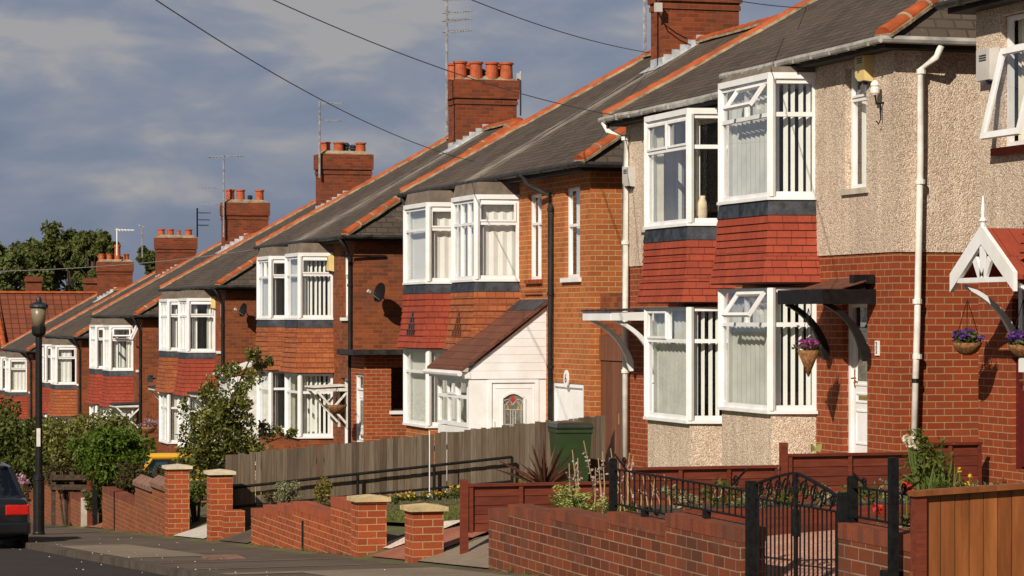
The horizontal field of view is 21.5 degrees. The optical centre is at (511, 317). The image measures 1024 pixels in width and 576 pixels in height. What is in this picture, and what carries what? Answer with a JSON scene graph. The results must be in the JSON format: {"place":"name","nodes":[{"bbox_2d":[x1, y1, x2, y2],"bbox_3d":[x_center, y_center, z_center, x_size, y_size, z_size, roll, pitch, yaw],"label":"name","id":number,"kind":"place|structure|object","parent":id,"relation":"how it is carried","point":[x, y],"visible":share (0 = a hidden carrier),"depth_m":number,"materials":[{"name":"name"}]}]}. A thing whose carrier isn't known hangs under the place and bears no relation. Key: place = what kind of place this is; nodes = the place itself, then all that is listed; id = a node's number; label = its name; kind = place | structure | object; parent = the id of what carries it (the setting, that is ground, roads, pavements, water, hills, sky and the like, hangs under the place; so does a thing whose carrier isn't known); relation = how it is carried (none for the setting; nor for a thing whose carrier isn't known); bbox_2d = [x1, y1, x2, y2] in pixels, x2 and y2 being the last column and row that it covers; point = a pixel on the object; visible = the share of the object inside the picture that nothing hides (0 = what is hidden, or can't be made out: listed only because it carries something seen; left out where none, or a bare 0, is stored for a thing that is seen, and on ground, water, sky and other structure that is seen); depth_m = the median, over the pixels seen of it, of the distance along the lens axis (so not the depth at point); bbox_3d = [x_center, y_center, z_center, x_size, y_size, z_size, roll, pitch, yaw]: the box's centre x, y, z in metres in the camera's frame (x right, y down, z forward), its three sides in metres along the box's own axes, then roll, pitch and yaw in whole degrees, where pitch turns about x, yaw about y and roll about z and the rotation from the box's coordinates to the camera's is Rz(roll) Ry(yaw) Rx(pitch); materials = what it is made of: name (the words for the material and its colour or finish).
{"place":"outdoors","nodes":[
{"label":"outdoors","id":0,"kind":"place"},
{"bbox_2d":[0,544,166,575],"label":"road","id":1,"kind":"structure","parent":0,"point":[14,561],"depth_m":34.34,"materials":[{"name":"grey asphalt"}]},
{"bbox_2d":[0,462,30,547],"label":"parked car","id":2,"kind":"object","parent":1,"relation":"on","point":[15,524],"visible":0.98,"depth_m":44.04,"materials":[{"name":"black paint"}]},
{"bbox_2d":[28,522,423,575],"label":"pavement","id":3,"kind":"structure","parent":0,"point":[277,561],"depth_m":34.38,"materials":[{"name":"grey concrete"}]},
{"bbox_2d":[29,296,47,534],"bbox_3d":[-8.887,1.882,50.607,0.360,4.580,0.351,0,0,-17],"label":"street lamp","id":4,"kind":"object","parent":3,"relation":"on","point":[38,307],"visible":0.94,"depth_m":50.54,"materials":[{"name":"metal"}]},
{"bbox_2d":[60,544,203,557],"bbox_3d":[-5.455,3.294,38.193,1.100,0.438,7.300,0,0,-17],"label":"pavement crossover","id":5,"kind":"object","parent":3,"relation":"on","point":[127,551],"visible":0.96,"depth_m":37.75,"materials":[{"name":"concrete"}]},
{"bbox_2d":[221,567,446,574],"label":"pavement crossover","id":6,"kind":"object","parent":3,"relation":"on","point":[333,570],"visible":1,"depth_m":28.51,"materials":[{"name":"concrete"}]},
{"bbox_2d":[305,569,510,575],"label":"pavement crossover","id":7,"kind":"object","parent":3,"relation":"on","point":[434,572],"visible":1,"depth_m":27.47,"materials":[{"name":"concrete"}]},
{"bbox_2d":[156,0,474,161],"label":"overhead cable","id":8,"kind":"object","parent":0,"point":[292,83],"visible":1,"depth_m":35.99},
{"bbox_2d":[220,499,459,542],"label":"garden path","id":9,"kind":"structure","parent":0,"point":[244,537],"depth_m":41.51,"materials":[{"name":"grey concrete"}]},
{"bbox_2d":[0,0,802,290],"label":"sky","id":10,"kind":"structure","parent":0,"point":[113,113],"materials":[{"name":"blue"}]},
{"bbox_2d":[387,498,459,522],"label":"lawn","id":11,"kind":"structure","parent":0,"point":[446,513],"depth_m":37.26,"materials":[{"name":"green plant"}]},
{"bbox_2d":[379,482,513,504],"bbox_3d":[-1.280,2.854,43.237,2.871,0.415,0.702,0,0,-17],"label":"flower border","id":12,"kind":"object","parent":11,"relation":"on","point":[435,494],"visible":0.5,"depth_m":43.19,"materials":[{"name":"green plant"}]},
{"bbox_2d":[492,441,583,482],"bbox_3d":[0.334,2.012,34.633,1.204,0.985,0.913,0,0,-1],"label":"cordyline","id":13,"kind":"object","parent":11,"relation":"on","point":[544,472],"visible":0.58,"depth_m":34.52,"materials":[{"name":"red plant"}]},
{"bbox_2d":[547,421,593,481],"bbox_3d":[0.936,2.234,43.707,0.630,1.107,0.861,0,0,-10],"label":"wheelie bin","id":14,"kind":"object","parent":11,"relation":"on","point":[573,435],"visible":0.76,"depth_m":43.35,"materials":[{"name":"green plastic"}]},
{"bbox_2d":[371,526,484,558],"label":"garden path","id":15,"kind":"structure","parent":0,"point":[451,536],"depth_m":31.81,"materials":[{"name":"grey concrete"}]},
{"bbox_2d":[417,535,488,567],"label":"garden path","id":16,"kind":"structure","parent":0,"point":[477,555],"depth_m":29.51,"materials":[{"name":"concrete"}]},
{"bbox_2d":[30,483,909,575],"bbox_3d":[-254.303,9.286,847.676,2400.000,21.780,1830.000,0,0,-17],"label":"ground","id":17,"kind":"structure","parent":0,"point":[395,530],"depth_m":34.67,"materials":[{"name":"concrete"}]},
{"bbox_2d":[0,242,57,290],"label":"broadleaf tree","id":18,"kind":"object","parent":17,"relation":"on","point":[25,257],"visible":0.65,"depth_m":182.43,"materials":[{"name":"green plant"}]},
{"bbox_2d":[0,393,68,487],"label":"hedge","id":19,"kind":"object","parent":17,"relation":"on","point":[17,439],"visible":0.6,"depth_m":73.85,"materials":[{"name":"green plant"}]},
{"bbox_2d":[11,236,66,290],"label":"broadleaf tree","id":20,"kind":"object","parent":17,"relation":"on","point":[31,240],"visible":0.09,"depth_m":189.36,"materials":[{"name":"green plant"}]},
{"bbox_2d":[0,276,96,350],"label":"red roof house","id":21,"kind":"structure","parent":17,"relation":"on","point":[15,316],"depth_m":151.52,"materials":[{"name":"brown brick"}]},
{"bbox_2d":[22,479,86,526],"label":"garden wall","id":22,"kind":"structure","parent":17,"relation":"on","point":[78,514],"depth_m":59.53,"materials":[{"name":"brick"}]},
{"bbox_2d":[21,220,109,290],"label":"broadleaf tree","id":23,"kind":"object","parent":17,"relation":"on","point":[65,244],"visible":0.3,"depth_m":186.26,"materials":[{"name":"green plant"}]},
{"bbox_2d":[43,461,87,525],"bbox_3d":[-9.754,3.924,59.645,1.311,1.528,1.082,0,0,-39],"label":"bush","id":24,"kind":"object","parent":17,"relation":"on","point":[60,468],"visible":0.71,"depth_m":59.41,"materials":[{"name":"green plant"}]},
{"bbox_2d":[50,472,86,526],"bbox_3d":[-9.653,4.060,59.065,0.948,1.382,0.145,0,0,-17],"label":"rail fence","id":25,"kind":"object","parent":17,"relation":"on","point":[71,477],"visible":0.51,"depth_m":58.95,"materials":[{"name":"brown wood"}]},
{"bbox_2d":[0,225,144,421],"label":"brick house","id":26,"kind":"structure","parent":17,"relation":"on","point":[17,368],"depth_m":129.38,"materials":[{"name":"brick"}]},
{"bbox_2d":[0,351,9,413],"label":"bay window","id":27,"kind":"structure","parent":26,"relation":"in","point":[2,353],"depth_m":129.41,"materials":[{"name":"white plastic"}]},
{"bbox_2d":[5,352,26,419],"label":"bay window","id":28,"kind":"structure","parent":26,"relation":"in","point":[15,362],"depth_m":126.14,"materials":[{"name":"white plastic"}]},
{"bbox_2d":[31,407,141,493],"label":"bush","id":29,"kind":"object","parent":17,"relation":"on","point":[58,434],"visible":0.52,"depth_m":68.28,"materials":[{"name":"green plant"}]},
{"bbox_2d":[62,230,114,282],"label":"broadleaf tree","id":30,"kind":"object","parent":17,"relation":"on","point":[101,246],"visible":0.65,"depth_m":183.11,"materials":[{"name":"green plant"}]},
{"bbox_2d":[83,485,101,523],"bbox_3d":[-8.628,3.862,56.301,0.723,1.092,0.636,0,0,-17],"label":"bush","id":31,"kind":"object","parent":17,"relation":"on","point":[89,508],"visible":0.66,"depth_m":56.25,"materials":[{"name":"green plant"}]},
{"bbox_2d":[63,424,155,485],"bbox_3d":[-8.265,3.252,55.901,1.742,2.145,1.582,0,0,-40],"label":"bush","id":32,"kind":"object","parent":17,"relation":"on","point":[109,449],"visible":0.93,"depth_m":55.62,"materials":[{"name":"green plant"}]},
{"bbox_2d":[87,474,131,526],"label":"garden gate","id":33,"kind":"structure","parent":17,"relation":"on","point":[92,520],"depth_m":56.04,"materials":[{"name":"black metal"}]},
{"bbox_2d":[0,540,229,575],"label":"kerb","id":34,"kind":"structure","parent":17,"relation":"on","point":[157,568],"depth_m":34.48,"materials":[{"name":"concrete"}]},
{"bbox_2d":[102,486,134,531],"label":"garden wall","id":35,"kind":"structure","parent":17,"relation":"on","point":[118,509],"depth_m":52.34,"materials":[{"name":"brick"}]},
{"bbox_2d":[42,208,210,426],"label":"brick house","id":36,"kind":"structure","parent":17,"relation":"on","point":[65,365],"depth_m":111.18,"materials":[{"name":"brick"}]},
{"bbox_2d":[42,338,54,413],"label":"bay window","id":37,"kind":"structure","parent":36,"relation":"in","point":[46,342],"depth_m":112.65,"materials":[{"name":"white plastic"}]},
{"bbox_2d":[47,339,76,416],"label":"bay window","id":38,"kind":"structure","parent":36,"relation":"in","point":[63,392],"depth_m":109.35,"materials":[{"name":"white plastic"}]},
{"bbox_2d":[111,460,155,494],"bbox_3d":[-7.593,3.500,54.102,0.875,1.310,1.140,0,0,-17],"label":"bush","id":39,"kind":"object","parent":17,"relation":"on","point":[130,473],"visible":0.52,"depth_m":53.87,"materials":[{"name":"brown plant"}]},
{"bbox_2d":[135,245,154,274],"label":"broadleaf tree","id":40,"kind":"object","parent":17,"relation":"on","point":[148,255],"visible":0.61,"depth_m":179.85,"materials":[{"name":"green plant"}]},
{"bbox_2d":[132,474,164,535],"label":"garden wall","id":41,"kind":"structure","parent":17,"relation":"on","point":[150,505],"depth_m":48.47,"materials":[{"name":"brick"}]},
{"bbox_2d":[85,155,269,471],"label":"brick house","id":42,"kind":"structure","parent":17,"relation":"on","point":[123,346],"depth_m":96.08,"materials":[{"name":"brick"}]},
{"bbox_2d":[85,318,104,403],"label":"bay window","id":43,"kind":"structure","parent":42,"relation":"in","point":[96,326],"depth_m":98.35,"materials":[{"name":"white plastic"}]},
{"bbox_2d":[99,318,133,407],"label":"bay window","id":44,"kind":"structure","parent":42,"relation":"in","point":[117,385],"depth_m":94.91,"materials":[{"name":"white plastic"}]},
{"bbox_2d":[162,464,192,536],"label":"gate pier","id":45,"kind":"structure","parent":17,"relation":"on","point":[177,498],"depth_m":46.32,"materials":[{"name":"red brick"}]},
{"bbox_2d":[134,453,255,495],"bbox_3d":[-7.284,3.658,58.995,3.450,1.400,1.880,0,0,-17],"label":"parked car","id":46,"kind":"object","parent":17,"relation":"on","point":[160,459],"visible":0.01,"depth_m":58.30,"materials":[{"name":"yellow paint"}]},
{"bbox_2d":[190,477,206,521],"bbox_3d":[-5.658,3.272,47.937,0.661,0.899,0.806,0,0,6],"label":"bush","id":47,"kind":"object","parent":17,"relation":"on","point":[196,487],"visible":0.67,"depth_m":47.81,"materials":[{"name":"green plant"}]},
{"bbox_2d":[204,469,244,540],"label":"gate pier","id":48,"kind":"structure","parent":17,"relation":"on","point":[225,519],"depth_m":42.40,"materials":[{"name":"red brick"}]},
{"bbox_2d":[171,345,297,493],"bbox_3d":[-5.288,2.141,50.825,1.617,3.264,2.193,0,0,35],"label":"young tree","id":49,"kind":"object","parent":17,"relation":"on","point":[219,418],"visible":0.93,"depth_m":50.49,"materials":[{"name":"green plant"}]},
{"bbox_2d":[146,101,373,452],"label":"brick house","id":50,"kind":"structure","parent":17,"relation":"on","point":[207,315],"depth_m":81.42,"materials":[{"name":"brick"}]},
{"bbox_2d":[154,291,180,392],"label":"bay window","id":51,"kind":"structure","parent":50,"relation":"in","point":[168,301],"depth_m":83.13,"materials":[{"name":"white plastic"}]},
{"bbox_2d":[159,392,179,452],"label":"bay window","id":52,"kind":"structure","parent":50,"relation":"in","point":[168,402],"depth_m":83.13,"materials":[{"name":"white plastic"}]},
{"bbox_2d":[173,290,215,395],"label":"bay window","id":53,"kind":"structure","parent":50,"relation":"in","point":[195,361],"depth_m":79.71,"materials":[{"name":"white plastic"}]},
{"bbox_2d":[177,395,214,452],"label":"bay window","id":54,"kind":"structure","parent":50,"relation":"in","point":[190,401],"depth_m":79.81,"materials":[{"name":"white plastic"}]},
{"bbox_2d":[272,480,303,502],"bbox_3d":[-3.393,2.850,40.754,0.479,0.805,0.366,0,0,-17],"label":"shrub","id":55,"kind":"object","parent":17,"relation":"on","point":[289,495],"visible":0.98,"depth_m":40.70,"materials":[{"name":"green plant"}]},
{"bbox_2d":[251,496,350,554],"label":"garden wall","id":56,"kind":"structure","parent":17,"relation":"on","point":[310,525],"depth_m":36.05,"materials":[{"name":"red brick"}]},
{"bbox_2d":[312,475,332,505],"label":"shrub","id":57,"kind":"object","parent":17,"relation":"on","point":[319,491],"visible":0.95,"depth_m":40.45,"materials":[{"name":"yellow plant"}]},
{"bbox_2d":[213,0,522,485],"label":"brick house","id":58,"kind":"structure","parent":17,"relation":"on","point":[330,286],"depth_m":64.86,"materials":[{"name":"brick"}]},
{"bbox_2d":[251,247,287,370],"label":"bay window","id":59,"kind":"structure","parent":58,"relation":"in","point":[270,324],"depth_m":68.21,"materials":[{"name":"white plastic"}]},
{"bbox_2d":[257,370,286,450],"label":"bay window","id":60,"kind":"structure","parent":58,"relation":"in","point":[270,392],"depth_m":68.53,"materials":[{"name":"white plastic"}]},
{"bbox_2d":[279,243,333,372],"bbox_3d":[-5.016,-0.235,65.522,1.001,3.130,2.094,0,0,-17],"label":"bay window","id":61,"kind":"structure","parent":58,"relation":"in","point":[308,346],"depth_m":64.79,"materials":[{"name":"white plastic"}]},
{"bbox_2d":[284,373,332,485],"bbox_3d":[-4.955,3.105,65.540,0.874,3.530,1.840,0,0,-17],"label":"bay window","id":62,"kind":"structure","parent":58,"relation":"in","point":[301,408],"depth_m":64.91,"materials":[{"name":"white plastic"}]},
{"bbox_2d":[347,494,390,556],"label":"gate pier","id":63,"kind":"structure","parent":17,"relation":"on","point":[368,524],"depth_m":32.91,"materials":[{"name":"red brick"}]},
{"bbox_2d":[233,456,512,508],"bbox_3d":[-2.228,2.943,43.661,4.696,1.358,0.047,0,0,-17],"label":"handrail","id":64,"kind":"object","parent":17,"relation":"on","point":[433,488],"visible":0.52,"depth_m":43.70,"materials":[{"name":"black metal"}]},
{"bbox_2d":[225,416,604,526],"bbox_3d":[-1.536,2.678,44.100,6.409,2.098,0.176,0,0,-17],"label":"board fence","id":65,"kind":"object","parent":17,"relation":"on","point":[516,441],"visible":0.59,"depth_m":43.96,"materials":[{"name":"brown wood"}]},
{"bbox_2d":[400,503,448,562],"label":"gate pier","id":66,"kind":"structure","parent":17,"relation":"on","point":[424,530],"depth_m":30.36,"materials":[{"name":"red brick"}]},
{"bbox_2d":[460,479,621,553],"bbox_3d":[0.330,2.255,29.958,1.870,0.950,0.080,0,0,-17],"label":"panel fence","id":67,"kind":"object","parent":17,"relation":"on","point":[477,500],"visible":0.5,"depth_m":29.81,"materials":[{"name":"red wood"}]},
{"bbox_2d":[548,484,608,513],"bbox_3d":[0.576,2.020,26.621,0.477,0.740,2.094,0,0,-13],"label":"sedum","id":68,"kind":"object","parent":17,"relation":"on","point":[566,501],"visible":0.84,"depth_m":26.31,"materials":[{"name":"green plant"}]},
{"bbox_2d":[396,0,777,463],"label":"brick house","id":69,"kind":"structure","parent":17,"relation":"on","point":[515,231],"depth_m":49.93,"materials":[{"name":"brick"}]},
{"bbox_2d":[402,348,446,463],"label":"bay window","id":70,"kind":"structure","parent":69,"relation":"in","point":[423,419],"depth_m":54.17,"materials":[{"name":"white plastic"}]},
{"bbox_2d":[396,190,457,348],"bbox_3d":[-1.613,-0.955,54.181,1.001,3.130,2.374,0,0,-17],"label":"bay window","id":71,"kind":"structure","parent":69,"relation":"in","point":[427,293],"depth_m":53.42,"materials":[{"name":"white plastic"}]},
{"bbox_2d":[451,351,489,418],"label":"window","id":72,"kind":"structure","parent":69,"relation":"in","point":[463,384],"depth_m":51.33,"materials":[{"name":"white plastic"}]},
{"bbox_2d":[443,182,520,350],"bbox_3d":[-0.588,-0.955,50.762,1.001,3.130,2.174,0,0,-17],"label":"bay window","id":73,"kind":"structure","parent":69,"relation":"in","point":[486,285],"depth_m":50.10,"materials":[{"name":"white plastic"}]},
{"bbox_2d":[523,194,542,283],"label":"window","id":74,"kind":"structure","parent":69,"relation":"in","point":[535,279],"depth_m":49.31,"materials":[{"name":"white plastic"}]},
{"bbox_2d":[553,382,583,420],"bbox_3d":[1.037,2.022,47.214,0.100,1.757,1.740,0,0,-17],"label":"store door","id":75,"kind":"structure","parent":69,"relation":"in","point":[568,403],"depth_m":47.33,"materials":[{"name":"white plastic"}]},
{"bbox_2d":[560,187,580,281],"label":"window","id":76,"kind":"structure","parent":69,"relation":"in","point":[572,277],"depth_m":47.35,"materials":[{"name":"white plastic"}]},
{"bbox_2d":[488,504,765,575],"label":"garden wall","id":77,"kind":"structure","parent":17,"relation":"on","point":[544,541],"depth_m":23.83,"materials":[{"name":"brick"}]},
{"bbox_2d":[609,454,747,518],"bbox_3d":[1.368,1.487,22.585,0.060,0.626,3.280,0,0,-17],"label":"iron railing","id":78,"kind":"object","parent":77,"relation":"on","point":[613,470],"visible":0.99,"depth_m":22.93,"materials":[{"name":"black metal"}]},
{"bbox_2d":[565,441,769,513],"bbox_3d":[1.286,1.804,26.913,1.555,1.097,3.147,0,0,-24],"label":"plant","id":79,"kind":"object","parent":17,"relation":"on","point":[601,492],"visible":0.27,"depth_m":27.34,"materials":[{"name":"green plant"}]},
{"bbox_2d":[620,459,779,508],"bbox_3d":[2.136,2.103,30.500,1.900,1.027,0.080,0,0,-17],"label":"panel fence","id":80,"kind":"object","parent":17,"relation":"on","point":[708,474],"visible":0.3,"depth_m":30.47,"materials":[{"name":"red wood"}]},
{"bbox_2d":[638,500,909,535],"bbox_3d":[3.589,1.881,25.100,4.700,0.360,1.180,0,0,-17],"label":"raised bed","id":81,"kind":"object","parent":17,"relation":"on","point":[738,512],"visible":0.22,"depth_m":24.24,"materials":[{"name":"red brick"}]},
{"bbox_2d":[661,477,1021,508],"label":"bedding plants","id":82,"kind":"object","parent":81,"relation":"in","point":[828,495],"visible":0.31,"depth_m":24.68,"materials":[{"name":"green plant"}]},
{"bbox_2d":[581,0,977,466],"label":"pebbledash house","id":83,"kind":"structure","parent":17,"relation":"on","point":[820,155],"depth_m":36.63,"materials":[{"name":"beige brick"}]},
{"bbox_2d":[273,0,613,115],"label":"overhead cable","id":84,"kind":"object","parent":83,"relation":"attached to","point":[431,64],"visible":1,"depth_m":36.25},
{"bbox_2d":[635,108,734,303],"bbox_3d":[2.567,-1.654,40.595,0.801,2.867,2.464,0,0,-17],"label":"bay window","id":85,"kind":"structure","parent":83,"relation":"in","point":[678,255],"depth_m":40.27,"materials":[{"name":"white plastic"}]},
{"bbox_2d":[643,307,728,466],"bbox_3d":[2.618,1.545,40.610,0.694,3.410,2.250,0,0,-17],"label":"bay window","id":86,"kind":"structure","parent":83,"relation":"in","point":[677,436],"depth_m":40.25,"materials":[{"name":"white plastic"}]},
{"bbox_2d":[708,66,820,284],"bbox_3d":[3.423,-1.945,37.563,0.904,2.950,2.464,0,0,-17],"label":"bay window","id":87,"kind":"structure","parent":83,"relation":"in","point":[766,235],"depth_m":36.82,"materials":[{"name":"white plastic"}]},
{"bbox_2d":[717,288,817,465],"bbox_3d":[3.412,1.420,37.559,0.927,3.660,2.250,0,0,-17],"label":"bay window","id":88,"kind":"structure","parent":83,"relation":"in","point":[753,427],"depth_m":37.18,"materials":[{"name":"white plastic"}]},
{"bbox_2d":[791,308,821,376],"bbox_3d":[3.872,0.320,35.290,0.407,0.896,0.370,0,0,-17],"label":"hanging basket","id":89,"kind":"object","parent":83,"relation":"hanging from","point":[808,357],"visible":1,"depth_m":35.22,"materials":[{"name":"brown wicker"}]},
{"bbox_2d":[840,69,868,194],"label":"window","id":90,"kind":"structure","parent":83,"relation":"in","point":[856,188],"depth_m":35.67,"materials":[{"name":"white plastic"}]},
{"bbox_2d":[851,332,866,452],"bbox_3d":[4.616,0.990,35.472,0.122,1.620,0.672,0,0,-17],"label":"door","id":91,"kind":"structure","parent":83,"relation":"in","point":[859,377],"depth_m":35.58,"materials":[{"name":"white plastic"}]},
{"bbox_2d":[779,442,910,501],"bbox_3d":[3.846,1.967,31.013,1.630,1.085,0.080,0,0,-17],"label":"panel fence","id":92,"kind":"object","parent":17,"relation":"on","point":[834,471],"visible":0.38,"depth_m":30.98,"materials":[{"name":"red wood"}]},
{"bbox_2d":[838,522,909,575],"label":"garden wall","id":93,"kind":"structure","parent":17,"relation":"on","point":[862,548],"depth_m":18.64,"materials":[{"name":"brick"}]},
{"bbox_2d":[745,472,846,575],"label":"iron gate","id":94,"kind":"structure","parent":93,"relation":"attached to","point":[753,497],"depth_m":20.06,"materials":[{"name":"black metal"}]},
{"bbox_2d":[847,472,918,526],"bbox_3d":[2.567,1.272,18.587,0.060,0.356,1.130,0,0,-17],"label":"iron railing","id":95,"kind":"object","parent":93,"relation":"on","point":[853,487],"visible":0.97,"depth_m":18.96,"materials":[{"name":"black metal"}]},
{"bbox_2d":[880,457,901,575],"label":"gate post","id":96,"kind":"object","parent":17,"relation":"on","point":[893,516],"visible":1,"depth_m":17.96,"materials":[{"name":"black metal"}]},
{"bbox_2d":[909,442,982,489],"bbox_3d":[5.057,1.927,31.377,0.900,1.014,0.080,0,0,-17],"label":"panel fence","id":97,"kind":"object","parent":17,"relation":"on","point":[966,457],"visible":0.36,"depth_m":31.44,"materials":[{"name":"red wood"}]},
{"bbox_2d":[908,482,1023,575],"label":"boarded fence","id":98,"kind":"object","parent":17,"relation":"on","point":[978,530],"visible":1,"depth_m":17.82,"materials":[{"name":"orange wood"}]},
{"bbox_2d":[935,0,1023,484],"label":"pebbledash house","id":99,"kind":"structure","parent":17,"relation":"on","point":[990,262],"depth_m":31.39,"materials":[{"name":"red brick"}]},
{"bbox_2d":[952,299,985,354],"bbox_3d":[5.261,0.108,31.172,0.374,0.646,0.438,0,0,-17],"label":"hanging basket","id":100,"kind":"object","parent":99,"relation":"hanging from","point":[966,339],"visible":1,"depth_m":31.07,"materials":[{"name":"purple plant"}]},
{"bbox_2d":[990,13,1023,155],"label":"window","id":101,"kind":"structure","parent":99,"relation":"in","point":[1013,147],"depth_m":31.39,"materials":[{"name":"white plastic"}]},
{"bbox_2d":[1006,299,1023,357],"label":"hanging basket","id":102,"kind":"object","parent":99,"relation":"hanging from","point":[1016,348],"visible":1,"depth_m":29.55,"materials":[{"name":"purple plant"}]},
{"bbox_2d":[1019,372,1023,466],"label":"door","id":103,"kind":"structure","parent":99,"relation":"in","point":[1022,373],"depth_m":31.11,"materials":[{"name":"white"}]},
{"bbox_2d":[599,293,621,480],"bbox_3d":[1.876,1.240,45.148,0.260,3.320,1.830,0,0,-17],"label":"door","id":104,"kind":"structure","parent":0,"point":[611,385],"depth_m":45.43,"materials":[{"name":"wood"}]},
{"bbox_2d":[765,524,909,575],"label":"gravel path","id":105,"kind":"structure","parent":0,"point":[815,553],"depth_m":21.96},
{"bbox_2d":[899,427,961,489],"bbox_3d":[3.726,1.413,24.078,0.576,0.897,0.514,0,0,-33],"label":"flowering plant","id":106,"kind":"object","parent":105,"relation":"on","point":[918,458],"visible":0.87,"depth_m":24.00,"materials":[{"name":"green plant"}]},
{"bbox_2d":[925,467,978,488],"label":"poppies","id":107,"kind":"object","parent":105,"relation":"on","point":[941,483],"visible":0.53,"depth_m":20.87,"materials":[{"name":"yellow plant"}]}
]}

